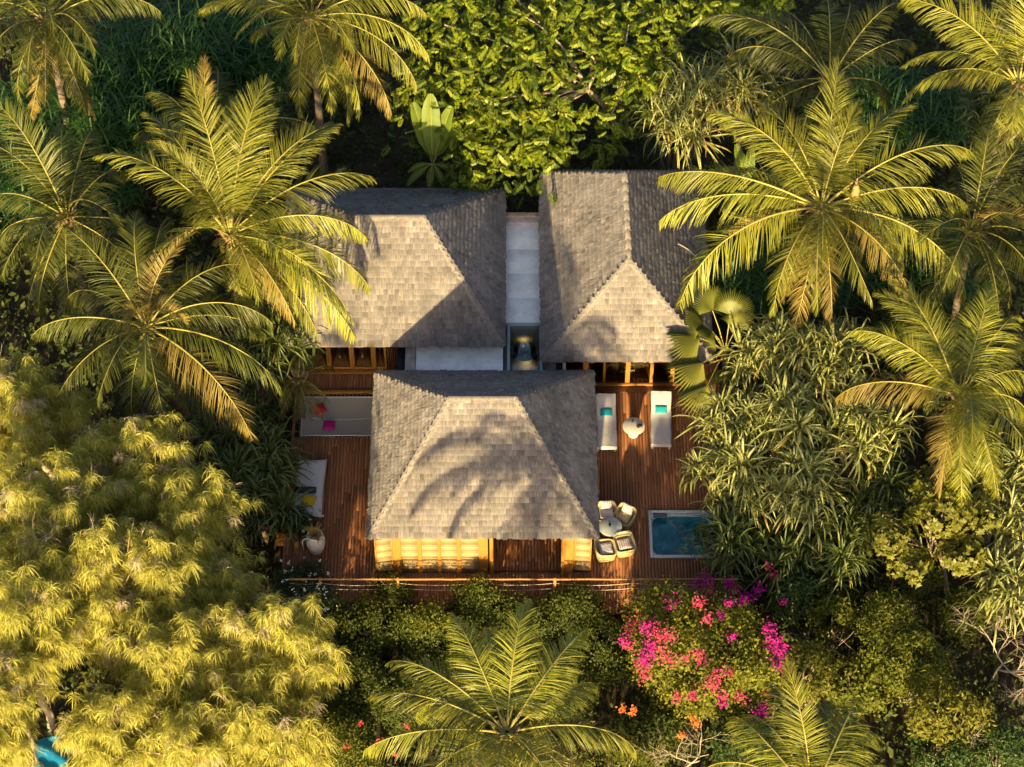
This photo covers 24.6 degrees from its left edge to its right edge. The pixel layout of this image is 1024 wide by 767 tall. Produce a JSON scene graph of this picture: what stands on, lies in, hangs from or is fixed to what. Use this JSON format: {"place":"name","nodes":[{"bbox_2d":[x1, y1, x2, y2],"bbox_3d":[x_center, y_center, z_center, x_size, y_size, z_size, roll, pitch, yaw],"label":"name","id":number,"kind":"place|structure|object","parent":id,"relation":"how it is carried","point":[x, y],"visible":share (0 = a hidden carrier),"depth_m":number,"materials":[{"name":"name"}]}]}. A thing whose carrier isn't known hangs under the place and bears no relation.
{"place":"outdoors","nodes":[
{"label":"outdoors","id":0,"kind":"place"},
{"bbox_2d":[276,187,506,373],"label":"pavilion","id":1,"kind":"structure","parent":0,"point":[431,262],"depth_m":84.30,"materials":[{"name":"grey wood"}]},
{"bbox_2d":[0,0,1023,766],"bbox_3d":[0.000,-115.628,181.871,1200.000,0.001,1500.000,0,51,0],"label":"ground","id":2,"kind":"structure","parent":0,"point":[276,556],"depth_m":90.23,"materials":[{"name":"green plant"}]},
{"bbox_2d":[0,649,48,766],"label":"casuarina","id":3,"kind":"object","parent":2,"relation":"on","point":[16,718],"visible":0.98,"depth_m":71.54,"materials":[{"name":"green plant"}]},
{"bbox_2d":[0,342,108,479],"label":"casuarina","id":4,"kind":"object","parent":2,"relation":"on","point":[38,432],"visible":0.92,"depth_m":80.18,"materials":[{"name":"green plant"}]},
{"bbox_2d":[31,736,77,766],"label":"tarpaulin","id":5,"kind":"object","parent":2,"relation":"on","point":[51,758],"visible":0.66,"depth_m":73.92,"materials":[{"name":"blue plastic"}]},
{"bbox_2d":[0,555,118,734],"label":"casuarina","id":6,"kind":"object","parent":2,"relation":"on","point":[25,616],"visible":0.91,"depth_m":72.54,"materials":[{"name":"green plant"}]},
{"bbox_2d":[0,442,121,598],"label":"casuarina","id":7,"kind":"object","parent":2,"relation":"on","point":[25,498],"visible":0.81,"depth_m":75.89,"materials":[{"name":"green plant"}]},
{"bbox_2d":[0,0,161,167],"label":"coconut palm","id":8,"kind":"object","parent":2,"relation":"on","point":[45,31],"visible":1,"depth_m":87.54,"materials":[{"name":"green plant"}]},
{"bbox_2d":[0,96,168,337],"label":"coconut palm","id":9,"kind":"object","parent":2,"relation":"on","point":[54,183],"visible":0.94,"depth_m":83.92,"materials":[{"name":"green plant"}]},
{"bbox_2d":[52,679,171,766],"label":"casuarina","id":10,"kind":"object","parent":2,"relation":"on","point":[98,724],"visible":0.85,"depth_m":71.92,"materials":[{"name":"green plant"}]},
{"bbox_2d":[23,513,206,682],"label":"casuarina","id":11,"kind":"object","parent":2,"relation":"on","point":[100,581],"visible":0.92,"depth_m":74.33,"materials":[{"name":"green plant"}]},
{"bbox_2d":[66,410,215,529],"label":"casuarina","id":12,"kind":"object","parent":2,"relation":"on","point":[122,450],"visible":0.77,"depth_m":78.09,"materials":[{"name":"green plant"}]},
{"bbox_2d":[30,210,282,444],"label":"coconut palm","id":13,"kind":"object","parent":2,"relation":"on","point":[147,319],"visible":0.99,"depth_m":80.28,"materials":[{"name":"green plant"}]},
{"bbox_2d":[91,698,237,766],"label":"casuarina","id":14,"kind":"object","parent":2,"relation":"on","point":[180,751],"visible":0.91,"depth_m":71.72,"materials":[{"name":"green plant"}]},
{"bbox_2d":[101,604,242,720],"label":"casuarina","id":15,"kind":"object","parent":2,"relation":"on","point":[161,671],"visible":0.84,"depth_m":73.31,"materials":[{"name":"green plant"}]},
{"bbox_2d":[101,453,267,571],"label":"casuarina","id":16,"kind":"object","parent":2,"relation":"on","point":[193,513],"visible":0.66,"depth_m":77.40,"materials":[{"name":"green plant"}]},
{"bbox_2d":[130,542,270,636],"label":"casuarina","id":17,"kind":"object","parent":2,"relation":"on","point":[225,582],"visible":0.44,"depth_m":76.48,"materials":[{"name":"green plant"}]},
{"bbox_2d":[126,54,313,242],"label":"coconut palm","id":18,"kind":"object","parent":2,"relation":"on","point":[207,92],"visible":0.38,"depth_m":89.11,"materials":[{"name":"green plant"}]},
{"bbox_2d":[168,375,296,470],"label":"pandanus","id":19,"kind":"object","parent":2,"relation":"on","point":[219,437],"visible":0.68,"depth_m":82.85,"materials":[{"name":"green plant"}]},
{"bbox_2d":[93,68,376,390],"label":"coconut palm","id":20,"kind":"object","parent":2,"relation":"on","point":[230,203],"visible":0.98,"depth_m":81.27,"materials":[{"name":"green plant"}]},
{"bbox_2d":[188,436,288,528],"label":"pandanus","id":21,"kind":"object","parent":2,"relation":"on","point":[239,468],"visible":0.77,"depth_m":81.09,"materials":[{"name":"green plant"}]},
{"bbox_2d":[190,333,318,409],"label":"pandanus","id":22,"kind":"object","parent":2,"relation":"on","point":[257,391],"visible":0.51,"depth_m":84.15,"materials":[{"name":"green plant"}]},
{"bbox_2d":[186,681,340,766],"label":"casuarina","id":23,"kind":"object","parent":2,"relation":"on","point":[285,736],"visible":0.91,"depth_m":72.30,"materials":[{"name":"green plant"}]},
{"bbox_2d":[212,415,318,519],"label":"pandanus","id":24,"kind":"object","parent":2,"relation":"on","point":[285,464],"visible":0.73,"depth_m":82.02,"materials":[{"name":"green plant"}]},
{"bbox_2d":[222,472,316,547],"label":"pandanus","id":25,"kind":"object","parent":2,"relation":"on","point":[260,522],"visible":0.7,"depth_m":81.26,"materials":[{"name":"green plant"}]},
{"bbox_2d":[200,589,353,723],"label":"casuarina","id":26,"kind":"object","parent":2,"relation":"on","point":[276,642],"visible":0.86,"depth_m":73.65,"materials":[{"name":"green plant"}]},
{"bbox_2d":[225,295,328,410],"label":"pandanus","id":27,"kind":"object","parent":2,"relation":"on","point":[281,328],"visible":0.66,"depth_m":83.46,"materials":[{"name":"green plant"}]},
{"bbox_2d":[262,349,334,436],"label":"pandanus","id":28,"kind":"object","parent":2,"relation":"on","point":[299,389],"visible":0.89,"depth_m":83.98,"materials":[{"name":"green plant"}]},
{"bbox_2d":[274,502,323,543],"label":"potted plant","id":29,"kind":"object","parent":2,"relation":"on","point":[304,521],"visible":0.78,"depth_m":81.66,"materials":[{"name":"green plant"}]},
{"bbox_2d":[263,557,343,626],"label":"flowering shrub","id":30,"kind":"object","parent":2,"relation":"on","point":[282,580],"visible":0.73,"depth_m":80.00,"materials":[{"name":"green plant"}]},
{"bbox_2d":[197,0,429,187],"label":"coconut palm","id":31,"kind":"object","parent":2,"relation":"on","point":[312,18],"visible":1,"depth_m":87.29,"materials":[{"name":"green plant"}]},
{"bbox_2d":[309,696,379,766],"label":"hedge shrub","id":32,"kind":"object","parent":2,"relation":"on","point":[345,716],"visible":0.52,"depth_m":76.72,"materials":[{"name":"green plant"}]},
{"bbox_2d":[286,693,409,766],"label":"flowering shrub","id":33,"kind":"object","parent":2,"relation":"on","point":[336,729],"visible":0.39,"depth_m":75.91,"materials":[{"name":"green plant"}]},
{"bbox_2d":[312,644,394,724],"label":"hedge shrub","id":34,"kind":"object","parent":2,"relation":"on","point":[362,666],"visible":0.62,"depth_m":77.47,"materials":[{"name":"green plant"}]},
{"bbox_2d":[327,585,412,665],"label":"hedge shrub","id":35,"kind":"object","parent":2,"relation":"on","point":[349,622],"visible":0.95,"depth_m":79.01,"materials":[{"name":"green plant"}]},
{"bbox_2d":[364,569,418,612],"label":"hedge shrub","id":36,"kind":"object","parent":2,"relation":"on","point":[405,591],"visible":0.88,"depth_m":80.10,"materials":[{"name":"green plant"}]},
{"bbox_2d":[357,645,456,736],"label":"hedge shrub","id":37,"kind":"object","parent":2,"relation":"on","point":[396,684],"visible":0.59,"depth_m":77.54,"materials":[{"name":"green plant"}]},
{"bbox_2d":[384,596,457,663],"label":"hedge shrub","id":38,"kind":"object","parent":2,"relation":"on","point":[417,644],"visible":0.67,"depth_m":78.94,"materials":[{"name":"green plant"}]},
{"bbox_2d":[394,593,452,645],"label":"shrub","id":39,"kind":"object","parent":2,"relation":"on","point":[426,620],"visible":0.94,"depth_m":78.83,"materials":[{"name":"green plant"}]},
{"bbox_2d":[407,94,465,187],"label":"banana plant","id":40,"kind":"object","parent":2,"relation":"on","point":[429,141],"visible":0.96,"depth_m":89.21,"materials":[{"name":"green plant"}]},
{"bbox_2d":[394,640,494,708],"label":"hedge shrub","id":41,"kind":"object","parent":2,"relation":"on","point":[442,658],"visible":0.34,"depth_m":78.44,"materials":[{"name":"green plant"}]},
{"bbox_2d":[433,603,502,660],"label":"hedge shrub","id":42,"kind":"object","parent":2,"relation":"on","point":[479,628],"visible":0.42,"depth_m":78.82,"materials":[{"name":"green plant"}]},
{"bbox_2d":[444,578,520,641],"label":"hedge shrub","id":43,"kind":"object","parent":2,"relation":"on","point":[468,610],"visible":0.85,"depth_m":79.39,"materials":[{"name":"green plant"}]},
{"bbox_2d":[362,599,636,766],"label":"coconut palm","id":44,"kind":"object","parent":2,"relation":"on","point":[506,736],"visible":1,"depth_m":69.82,"materials":[{"name":"green plant"}]},
{"bbox_2d":[280,362,736,625],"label":"deck","id":45,"kind":"structure","parent":2,"relation":"on","point":[639,474],"depth_m":82.50,"materials":[{"name":"brown wood"}]},
{"bbox_2d":[293,459,326,520],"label":"daybed","id":46,"kind":"object","parent":45,"relation":"on","point":[318,475],"visible":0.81,"depth_m":82.95,"materials":[{"name":"white fabric"}]},
{"bbox_2d":[300,394,374,437],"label":"hammock net","id":47,"kind":"object","parent":45,"relation":"on","point":[351,415],"visible":0.84,"depth_m":85.48,"materials":[{"name":"white fabric"}]},
{"bbox_2d":[397,212,544,370],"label":"link building","id":48,"kind":"structure","parent":45,"relation":"on","point":[522,311],"depth_m":85.33,"materials":[{"name":"paint"}]},
{"bbox_2d":[365,369,600,574],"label":"pavilion","id":49,"kind":"structure","parent":45,"relation":"on","point":[465,466],"depth_m":78.88,"materials":[{"name":"grey wood"}]},
{"bbox_2d":[289,577,737,596],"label":"railing","id":50,"kind":"object","parent":45,"relation":"on","point":[554,579],"visible":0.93,"depth_m":79.66,"materials":[{"name":"brown wood"}]},
{"bbox_2d":[595,394,616,451],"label":"sun lounger","id":51,"kind":"object","parent":45,"relation":"on","point":[606,437],"visible":0.87,"depth_m":84.63,"materials":[{"name":"fabric"}]},
{"bbox_2d":[538,169,714,392],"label":"pavilion","id":52,"kind":"structure","parent":45,"relation":"on","point":[613,260],"depth_m":84.59,"materials":[{"name":"grey wood"}]},
{"bbox_2d":[650,391,671,448],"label":"sun lounger","id":53,"kind":"object","parent":45,"relation":"on","point":[660,434],"visible":1,"depth_m":84.72,"materials":[{"name":"fabric"}]},
{"bbox_2d":[648,510,715,557],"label":"hot tub","id":54,"kind":"object","parent":45,"relation":"on","point":[669,536],"visible":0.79,"depth_m":82.24,"materials":[{"name":"liquid"}]},
{"bbox_2d":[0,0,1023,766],"bbox_3d":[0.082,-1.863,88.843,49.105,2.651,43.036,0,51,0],"label":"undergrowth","id":55,"kind":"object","parent":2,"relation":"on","point":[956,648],"visible":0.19,"depth_m":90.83,"materials":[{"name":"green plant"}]},
{"bbox_2d":[0,0,1010,333],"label":"reeds","id":56,"kind":"object","parent":55,"relation":"on","point":[144,56],"visible":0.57,"depth_m":92.32,"materials":[{"name":"green plant"}]},
{"bbox_2d":[491,583,570,652],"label":"hedge shrub","id":57,"kind":"object","parent":2,"relation":"on","point":[548,627],"visible":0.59,"depth_m":79.33,"materials":[{"name":"green plant"}]},
{"bbox_2d":[502,652,610,728],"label":"hedge shrub","id":58,"kind":"object","parent":2,"relation":"on","point":[581,676],"visible":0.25,"depth_m":78.25,"materials":[{"name":"green plant"}]},
{"bbox_2d":[538,576,607,637],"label":"hedge shrub","id":59,"kind":"object","parent":2,"relation":"on","point":[572,607],"visible":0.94,"depth_m":79.40,"materials":[{"name":"green plant"}]},
{"bbox_2d":[374,0,796,210],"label":"broadleaf tree","id":60,"kind":"object","parent":2,"relation":"on","point":[523,42],"visible":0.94,"depth_m":89.81,"materials":[{"name":"green plant"}]},
{"bbox_2d":[557,600,636,691],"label":"hedge shrub","id":61,"kind":"object","parent":2,"relation":"on","point":[621,672],"visible":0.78,"depth_m":78.94,"materials":[{"name":"green plant"}]},
{"bbox_2d":[571,721,658,766],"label":"shrub","id":62,"kind":"object","parent":2,"relation":"on","point":[627,758],"visible":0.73,"depth_m":75.53,"materials":[{"name":"green plant"}]},
{"bbox_2d":[604,699,690,766],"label":"shrub","id":63,"kind":"object","parent":2,"relation":"on","point":[641,721],"visible":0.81,"depth_m":76.64,"materials":[{"name":"green plant"}]},
{"bbox_2d":[625,76,744,170],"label":"pandanus","id":64,"kind":"object","parent":2,"relation":"on","point":[690,127],"visible":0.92,"depth_m":88.62,"materials":[{"name":"green plant"}]},
{"bbox_2d":[639,42,748,169],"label":"pandanus","id":65,"kind":"object","parent":2,"relation":"on","point":[693,78],"visible":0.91,"depth_m":89.01,"materials":[{"name":"green plant"}]},
{"bbox_2d":[610,559,792,739],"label":"bougainvillea","id":66,"kind":"object","parent":2,"relation":"on","point":[663,649],"visible":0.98,"depth_m":76.87,"materials":[{"name":"green plant"}]},
{"bbox_2d":[664,285,754,418],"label":"fan palm","id":67,"kind":"object","parent":2,"relation":"on","point":[690,367],"visible":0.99,"depth_m":82.88,"materials":[{"name":"green plant"}]},
{"bbox_2d":[687,498,770,599],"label":"pandanus","id":68,"kind":"object","parent":2,"relation":"on","point":[730,529],"visible":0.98,"depth_m":80.19,"materials":[{"name":"green plant"}]},
{"bbox_2d":[669,381,790,482],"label":"pandanus","id":69,"kind":"object","parent":2,"relation":"on","point":[726,402],"visible":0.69,"depth_m":81.91,"materials":[{"name":"green plant"}]},
{"bbox_2d":[675,417,794,528],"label":"pandanus","id":70,"kind":"object","parent":2,"relation":"on","point":[732,464],"visible":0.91,"depth_m":80.92,"materials":[{"name":"green plant"}]},
{"bbox_2d":[701,143,775,270],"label":"banana plant","id":71,"kind":"object","parent":2,"relation":"on","point":[740,157],"visible":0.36,"depth_m":88.02,"materials":[{"name":"green plant"}]},
{"bbox_2d":[690,29,797,177],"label":"pandanus","id":72,"kind":"object","parent":2,"relation":"on","point":[755,75],"visible":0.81,"depth_m":89.93,"materials":[{"name":"green plant"}]},
{"bbox_2d":[702,710,787,766],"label":"shrub","id":73,"kind":"object","parent":2,"relation":"on","point":[716,744],"visible":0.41,"depth_m":75.46,"materials":[{"name":"green plant"}]},
{"bbox_2d":[704,307,826,433],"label":"pandanus","id":74,"kind":"object","parent":2,"relation":"on","point":[750,348],"visible":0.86,"depth_m":82.55,"materials":[{"name":"green plant"}]},
{"bbox_2d":[725,510,824,615],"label":"pandanus","id":75,"kind":"object","parent":2,"relation":"on","point":[784,551],"visible":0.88,"depth_m":80.16,"materials":[{"name":"green plant"}]},
{"bbox_2d":[726,371,843,486],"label":"pandanus","id":76,"kind":"object","parent":2,"relation":"on","point":[794,409],"visible":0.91,"depth_m":80.75,"materials":[{"name":"green plant"}]},
{"bbox_2d":[759,564,832,633],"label":"shrub","id":77,"kind":"object","parent":2,"relation":"on","point":[794,588],"visible":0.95,"depth_m":79.70,"materials":[{"name":"green plant"}]},
{"bbox_2d":[708,654,885,766],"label":"coconut palm","id":78,"kind":"object","parent":2,"relation":"on","point":[806,753],"visible":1,"depth_m":69.95,"materials":[{"name":"green plant"}]},
{"bbox_2d":[733,439,862,551],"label":"pandanus","id":79,"kind":"object","parent":2,"relation":"on","point":[819,479],"visible":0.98,"depth_m":79.77,"materials":[{"name":"green plant"}]},
{"bbox_2d":[698,0,918,215],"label":"coconut palm","id":80,"kind":"object","parent":2,"relation":"on","point":[807,53],"visible":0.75,"depth_m":87.05,"materials":[{"name":"green plant"}]},
{"bbox_2d":[773,632,859,711],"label":"shrub","id":81,"kind":"object","parent":2,"relation":"on","point":[818,656],"visible":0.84,"depth_m":76.76,"materials":[{"name":"green plant"}]},
{"bbox_2d":[658,53,975,374],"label":"coconut palm","id":82,"kind":"object","parent":2,"relation":"on","point":[829,173],"visible":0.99,"depth_m":81.38,"materials":[{"name":"green plant"}]},
{"bbox_2d":[755,307,886,434],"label":"pandanus","id":83,"kind":"object","parent":2,"relation":"on","point":[834,337],"visible":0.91,"depth_m":81.90,"materials":[{"name":"green plant"}]},
{"bbox_2d":[803,589,867,643],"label":"shrub","id":84,"kind":"object","parent":2,"relation":"on","point":[837,604],"visible":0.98,"depth_m":79.45,"materials":[{"name":"green plant"}]},
{"bbox_2d":[790,491,899,602],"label":"pandanus","id":85,"kind":"object","parent":2,"relation":"on","point":[844,553],"visible":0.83,"depth_m":79.90,"materials":[{"name":"green plant"}]},
{"bbox_2d":[805,649,908,717],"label":"shrub","id":86,"kind":"object","parent":2,"relation":"on","point":[850,692],"visible":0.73,"depth_m":77.28,"materials":[{"name":"green plant"}]},
{"bbox_2d":[807,369,927,500],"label":"pandanus","id":87,"kind":"object","parent":2,"relation":"on","point":[862,421],"visible":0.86,"depth_m":80.65,"materials":[{"name":"green plant"}]},
{"bbox_2d":[846,582,928,654],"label":"shrub","id":88,"kind":"object","parent":2,"relation":"on","point":[890,604],"visible":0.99,"depth_m":78.51,"materials":[{"name":"green plant"}]},
{"bbox_2d":[830,452,946,549],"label":"pandanus","id":89,"kind":"object","parent":2,"relation":"on","point":[890,490],"visible":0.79,"depth_m":80.50,"materials":[{"name":"green plant"}]},
{"bbox_2d":[856,624,958,703],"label":"shrub","id":90,"kind":"object","parent":2,"relation":"on","point":[923,644],"visible":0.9,"depth_m":77.23,"materials":[{"name":"green plant"}]},
{"bbox_2d":[879,562,948,606],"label":"shrub","id":91,"kind":"object","parent":2,"relation":"on","point":[931,582],"visible":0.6,"depth_m":80.19,"materials":[{"name":"green plant"}]},
{"bbox_2d":[868,273,968,380],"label":"pandanus","id":92,"kind":"object","parent":2,"relation":"on","point":[896,330],"visible":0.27,"depth_m":86.04,"materials":[{"name":"green plant"}]},
{"bbox_2d":[851,464,1004,596],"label":"tree","id":93,"kind":"object","parent":2,"relation":"on","point":[913,556],"visible":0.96,"depth_m":78.36,"materials":[{"name":"green plant"}]},
{"bbox_2d":[835,269,1023,515],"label":"coconut palm","id":94,"kind":"object","parent":2,"relation":"on","point":[962,394],"visible":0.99,"depth_m":78.78,"materials":[{"name":"green plant"}]},
{"bbox_2d":[898,712,991,766],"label":"shrub","id":95,"kind":"object","parent":2,"relation":"on","point":[921,754],"visible":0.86,"depth_m":75.57,"materials":[{"name":"green plant"}]},
{"bbox_2d":[897,664,998,755],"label":"shrub","id":96,"kind":"object","parent":2,"relation":"on","point":[959,703],"visible":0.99,"depth_m":75.50,"materials":[{"name":"green plant"}]},
{"bbox_2d":[879,116,1023,356],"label":"coconut palm","id":97,"kind":"object","parent":2,"relation":"on","point":[973,231],"visible":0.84,"depth_m":83.16,"materials":[{"name":"green plant"}]},
{"bbox_2d":[896,0,1023,234],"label":"coconut palm","id":98,"kind":"object","parent":2,"relation":"on","point":[1015,58],"visible":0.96,"depth_m":86.14,"materials":[{"name":"green plant"}]},
{"bbox_2d":[929,578,1001,648],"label":"shrub","id":99,"kind":"object","parent":2,"relation":"on","point":[946,617],"visible":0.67,"depth_m":79.31,"materials":[{"name":"green plant"}]},
{"bbox_2d":[947,541,1023,651],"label":"pandanus","id":100,"kind":"object","parent":2,"relation":"on","point":[995,585],"visible":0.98,"depth_m":77.80,"materials":[{"name":"green plant"}]},
{"bbox_2d":[949,605,1023,717],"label":"dead shrub","id":101,"kind":"object","parent":2,"relation":"on","point":[1009,671],"visible":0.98,"depth_m":78.14,"materials":[{"name":"plant"}]},
{"bbox_2d":[952,80,1023,175],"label":"pandanus","id":102,"kind":"object","parent":2,"relation":"on","point":[981,100],"visible":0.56,"depth_m":91.61,"materials":[{"name":"green plant"}]},
{"bbox_2d":[955,415,1023,542],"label":"pandanus","id":103,"kind":"object","parent":2,"relation":"on","point":[1014,466],"visible":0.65,"depth_m":79.77,"materials":[{"name":"green plant"}]},
{"bbox_2d":[967,481,1023,596],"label":"pandanus","id":104,"kind":"object","parent":2,"relation":"on","point":[1010,530],"visible":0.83,"depth_m":78.81,"materials":[{"name":"green plant"}]},
{"bbox_2d":[970,709,1023,766],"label":"shrub","id":105,"kind":"object","parent":2,"relation":"on","point":[1005,739],"visible":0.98,"depth_m":75.50,"materials":[{"name":"green plant"}]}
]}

